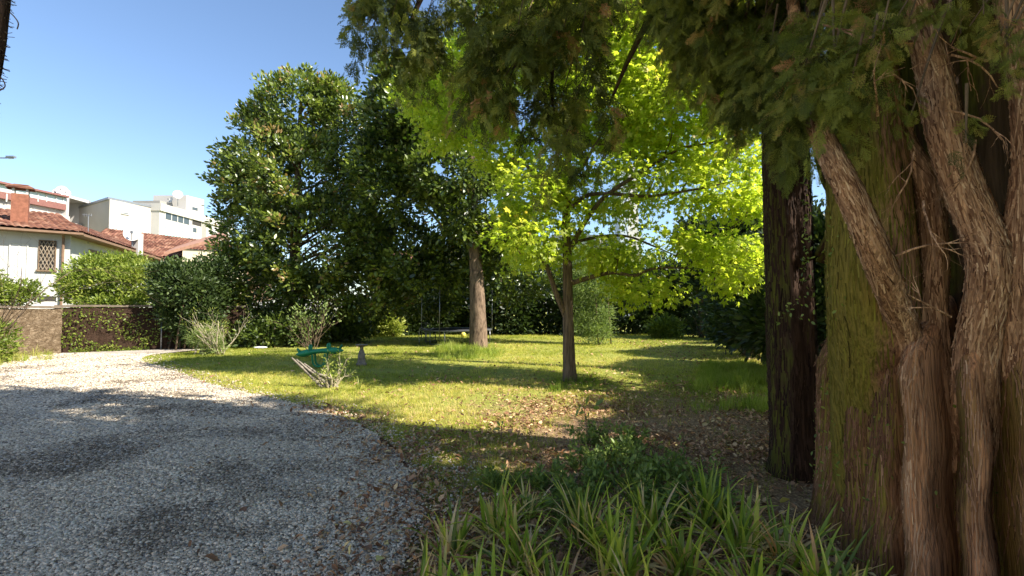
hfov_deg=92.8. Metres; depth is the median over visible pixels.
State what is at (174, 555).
gravel
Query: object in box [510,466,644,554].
strap leaf plant
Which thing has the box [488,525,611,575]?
strap leaf plant
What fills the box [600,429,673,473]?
leafy weed
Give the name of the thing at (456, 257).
magnolia tree
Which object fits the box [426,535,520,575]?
strap leaf plant
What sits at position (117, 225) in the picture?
window
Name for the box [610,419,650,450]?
leafy weed
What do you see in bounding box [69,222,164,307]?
tiled house
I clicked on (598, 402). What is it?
seedling
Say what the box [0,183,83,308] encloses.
villa
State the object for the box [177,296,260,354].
bare shrub
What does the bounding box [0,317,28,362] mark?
bush
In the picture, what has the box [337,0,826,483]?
cypress tree
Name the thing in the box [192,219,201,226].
window
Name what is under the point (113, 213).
apartment block
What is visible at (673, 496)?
leafy weed
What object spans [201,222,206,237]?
window
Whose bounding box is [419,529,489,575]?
strap leaf plant
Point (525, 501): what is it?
strap leaf plant
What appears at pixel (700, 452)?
fallen leaves
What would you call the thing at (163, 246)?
tiled annex
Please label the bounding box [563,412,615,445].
leafy weed
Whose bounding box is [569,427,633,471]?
leafy weed
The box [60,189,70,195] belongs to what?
satellite dish
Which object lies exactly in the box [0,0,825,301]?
sky
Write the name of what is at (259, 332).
undergrowth shrub
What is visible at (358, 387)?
grass tuft
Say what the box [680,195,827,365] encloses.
hedge
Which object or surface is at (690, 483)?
leafy weed
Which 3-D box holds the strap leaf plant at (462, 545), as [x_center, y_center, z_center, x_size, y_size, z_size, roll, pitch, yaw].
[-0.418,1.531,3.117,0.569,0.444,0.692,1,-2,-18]
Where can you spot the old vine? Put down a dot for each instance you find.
(5, 9)
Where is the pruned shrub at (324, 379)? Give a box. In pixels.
[291,352,357,387]
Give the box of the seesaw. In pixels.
[296,343,343,367]
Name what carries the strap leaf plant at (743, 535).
on the ground at (778, 494)
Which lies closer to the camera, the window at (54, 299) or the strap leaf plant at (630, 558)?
the strap leaf plant at (630, 558)
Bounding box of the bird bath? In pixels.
[355,344,367,365]
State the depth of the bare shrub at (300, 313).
17.80 m
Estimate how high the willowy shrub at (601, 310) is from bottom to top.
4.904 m
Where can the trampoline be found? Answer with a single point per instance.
(452, 329)
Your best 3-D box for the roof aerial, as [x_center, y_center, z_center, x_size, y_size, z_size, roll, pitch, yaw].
[-22.821,-3.192,26.151,0.508,1.603,0.039,0,-2,0]
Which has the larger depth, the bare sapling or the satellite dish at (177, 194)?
the satellite dish at (177, 194)
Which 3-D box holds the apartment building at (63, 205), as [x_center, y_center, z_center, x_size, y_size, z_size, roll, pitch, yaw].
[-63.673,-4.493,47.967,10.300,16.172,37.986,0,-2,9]
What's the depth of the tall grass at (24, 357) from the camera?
14.80 m
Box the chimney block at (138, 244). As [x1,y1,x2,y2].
[133,234,142,254]
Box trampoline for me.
[419,286,492,344]
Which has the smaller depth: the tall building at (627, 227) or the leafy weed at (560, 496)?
the leafy weed at (560, 496)
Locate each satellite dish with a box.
[56,186,66,193]
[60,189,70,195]
[123,226,140,248]
[173,190,182,205]
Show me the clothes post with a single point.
(161, 336)
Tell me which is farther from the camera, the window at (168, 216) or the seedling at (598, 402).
the window at (168, 216)
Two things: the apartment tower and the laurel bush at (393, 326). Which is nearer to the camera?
the laurel bush at (393, 326)
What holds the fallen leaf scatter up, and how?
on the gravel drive
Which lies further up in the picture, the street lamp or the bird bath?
the street lamp
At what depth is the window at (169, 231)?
68.48 m
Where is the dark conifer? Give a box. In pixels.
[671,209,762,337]
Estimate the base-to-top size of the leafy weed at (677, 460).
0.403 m
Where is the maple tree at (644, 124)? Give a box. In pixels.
[387,0,764,382]
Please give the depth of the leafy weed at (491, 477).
4.28 m
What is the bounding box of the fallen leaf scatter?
[204,448,810,562]
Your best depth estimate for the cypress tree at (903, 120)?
2.75 m
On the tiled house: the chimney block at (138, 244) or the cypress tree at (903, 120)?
the chimney block at (138, 244)
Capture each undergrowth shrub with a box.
[224,305,379,348]
[642,311,690,338]
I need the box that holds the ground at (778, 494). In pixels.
[141,312,845,575]
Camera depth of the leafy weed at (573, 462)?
4.88 m
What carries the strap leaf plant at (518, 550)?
on the ground at (778, 494)
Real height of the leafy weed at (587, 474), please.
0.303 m
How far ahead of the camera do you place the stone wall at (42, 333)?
16.33 m
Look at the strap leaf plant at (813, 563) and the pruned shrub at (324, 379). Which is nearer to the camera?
the strap leaf plant at (813, 563)
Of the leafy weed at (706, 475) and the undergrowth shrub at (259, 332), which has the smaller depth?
the leafy weed at (706, 475)
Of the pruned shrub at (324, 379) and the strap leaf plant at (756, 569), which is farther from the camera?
the pruned shrub at (324, 379)
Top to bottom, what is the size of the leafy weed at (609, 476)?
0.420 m
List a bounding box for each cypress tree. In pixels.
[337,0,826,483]
[617,0,1023,575]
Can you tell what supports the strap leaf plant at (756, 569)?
on the ground at (778, 494)
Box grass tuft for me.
[353,376,361,389]
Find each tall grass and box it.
[0,346,54,364]
[425,340,507,360]
[540,373,599,393]
[684,356,768,417]
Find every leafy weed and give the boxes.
[472,463,530,493]
[519,479,596,526]
[522,455,576,495]
[550,455,606,498]
[559,433,623,470]
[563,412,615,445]
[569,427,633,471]
[582,444,643,494]
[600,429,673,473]
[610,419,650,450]
[624,477,690,533]
[626,455,667,497]
[634,457,701,512]
[643,431,724,481]
[661,460,728,495]
[691,475,741,518]
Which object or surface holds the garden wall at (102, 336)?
on the ground at (778, 494)
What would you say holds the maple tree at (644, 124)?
on the ground at (778, 494)
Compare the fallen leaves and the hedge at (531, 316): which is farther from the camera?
the hedge at (531, 316)
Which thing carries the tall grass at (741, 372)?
on the ground at (778, 494)
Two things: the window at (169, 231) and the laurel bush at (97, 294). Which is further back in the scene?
the window at (169, 231)
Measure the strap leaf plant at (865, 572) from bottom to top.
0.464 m
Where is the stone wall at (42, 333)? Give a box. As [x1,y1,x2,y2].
[0,306,62,355]
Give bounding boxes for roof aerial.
[82,214,91,242]
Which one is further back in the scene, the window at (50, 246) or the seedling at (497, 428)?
the window at (50, 246)
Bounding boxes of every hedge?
[361,254,706,335]
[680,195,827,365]
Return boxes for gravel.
[0,353,560,575]
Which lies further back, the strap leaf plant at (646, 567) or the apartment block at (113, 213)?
the apartment block at (113, 213)
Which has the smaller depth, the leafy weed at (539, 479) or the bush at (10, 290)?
the leafy weed at (539, 479)
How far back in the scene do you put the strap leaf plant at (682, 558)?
2.86 m
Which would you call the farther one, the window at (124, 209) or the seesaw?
the window at (124, 209)
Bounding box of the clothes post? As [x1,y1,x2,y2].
[154,318,172,349]
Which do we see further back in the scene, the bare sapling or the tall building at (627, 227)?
the tall building at (627, 227)
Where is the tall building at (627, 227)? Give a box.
[547,165,641,320]
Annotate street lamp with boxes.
[0,156,15,158]
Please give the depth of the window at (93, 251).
27.21 m
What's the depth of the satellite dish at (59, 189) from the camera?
62.43 m
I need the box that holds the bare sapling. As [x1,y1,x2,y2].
[0,217,167,333]
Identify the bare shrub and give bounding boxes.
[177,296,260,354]
[260,285,347,348]
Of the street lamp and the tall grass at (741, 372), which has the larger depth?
the street lamp
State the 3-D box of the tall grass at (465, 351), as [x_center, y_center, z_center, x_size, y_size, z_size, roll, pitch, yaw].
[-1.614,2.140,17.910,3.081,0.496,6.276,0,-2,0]
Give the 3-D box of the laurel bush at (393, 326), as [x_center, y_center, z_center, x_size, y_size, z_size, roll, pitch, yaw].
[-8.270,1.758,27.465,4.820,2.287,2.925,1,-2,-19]
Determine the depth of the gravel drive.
5.43 m
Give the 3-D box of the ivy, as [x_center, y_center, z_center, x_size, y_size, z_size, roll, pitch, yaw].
[-13.614,1.560,18.530,5.892,1.802,0.187,1,-3,-32]
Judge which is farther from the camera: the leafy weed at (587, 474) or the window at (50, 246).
the window at (50, 246)
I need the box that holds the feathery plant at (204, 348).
[182,322,232,355]
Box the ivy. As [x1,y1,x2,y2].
[61,307,238,352]
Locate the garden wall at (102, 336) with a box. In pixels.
[54,305,245,352]
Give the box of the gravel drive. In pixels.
[0,347,424,575]
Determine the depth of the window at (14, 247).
22.94 m
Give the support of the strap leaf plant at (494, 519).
on the ground at (778, 494)
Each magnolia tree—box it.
[194,62,425,343]
[339,26,562,347]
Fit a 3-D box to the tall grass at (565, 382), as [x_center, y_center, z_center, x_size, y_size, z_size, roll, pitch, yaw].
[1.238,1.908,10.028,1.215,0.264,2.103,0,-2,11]
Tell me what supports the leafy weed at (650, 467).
on the ground at (778, 494)
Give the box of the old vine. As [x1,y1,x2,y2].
[0,0,18,103]
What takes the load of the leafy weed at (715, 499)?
on the ground at (778, 494)
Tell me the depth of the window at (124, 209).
62.21 m
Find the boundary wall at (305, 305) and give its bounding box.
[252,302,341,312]
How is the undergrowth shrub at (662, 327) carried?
on the ground at (778, 494)
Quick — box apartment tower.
[133,195,228,241]
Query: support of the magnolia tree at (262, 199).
on the ground at (778, 494)
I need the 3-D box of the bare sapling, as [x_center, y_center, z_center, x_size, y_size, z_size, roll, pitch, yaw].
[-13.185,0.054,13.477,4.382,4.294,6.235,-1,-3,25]
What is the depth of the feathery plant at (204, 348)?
16.61 m
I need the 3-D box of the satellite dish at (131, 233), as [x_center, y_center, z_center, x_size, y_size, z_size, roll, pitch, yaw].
[-24.224,-3.032,31.073,0.700,1.824,0.700,0,-2,10]
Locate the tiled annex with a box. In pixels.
[101,228,269,301]
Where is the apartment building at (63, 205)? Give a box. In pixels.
[0,181,90,225]
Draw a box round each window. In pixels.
[8,242,28,285]
[36,240,56,271]
[39,295,57,300]
[88,249,105,256]
[109,220,147,232]
[121,206,128,214]
[163,225,190,238]
[164,212,189,224]
[192,204,197,210]
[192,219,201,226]
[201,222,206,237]
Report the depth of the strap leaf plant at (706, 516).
3.54 m
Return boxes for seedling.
[493,421,505,439]
[575,395,603,443]
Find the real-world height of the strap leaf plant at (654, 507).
0.523 m
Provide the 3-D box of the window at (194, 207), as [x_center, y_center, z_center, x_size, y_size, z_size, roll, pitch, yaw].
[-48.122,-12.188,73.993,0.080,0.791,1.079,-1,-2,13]
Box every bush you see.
[0,269,51,308]
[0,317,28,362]
[44,248,157,307]
[132,249,243,349]
[334,302,408,336]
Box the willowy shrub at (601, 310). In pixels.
[558,242,619,345]
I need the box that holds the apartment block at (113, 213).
[78,197,150,233]
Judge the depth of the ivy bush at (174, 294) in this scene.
18.50 m
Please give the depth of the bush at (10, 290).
16.06 m
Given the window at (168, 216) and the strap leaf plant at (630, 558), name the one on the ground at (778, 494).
the strap leaf plant at (630, 558)
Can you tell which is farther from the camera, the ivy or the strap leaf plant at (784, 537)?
the ivy
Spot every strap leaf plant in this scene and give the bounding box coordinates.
[403,487,501,564]
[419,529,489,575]
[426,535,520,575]
[440,465,548,552]
[451,489,564,575]
[481,470,567,522]
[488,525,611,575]
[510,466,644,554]
[549,486,681,575]
[596,467,701,564]
[597,540,679,575]
[634,495,771,575]
[649,458,778,540]
[662,472,800,575]
[687,535,788,575]
[736,491,864,575]
[765,518,883,575]
[783,525,893,575]
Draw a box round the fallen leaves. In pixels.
[139,339,897,575]

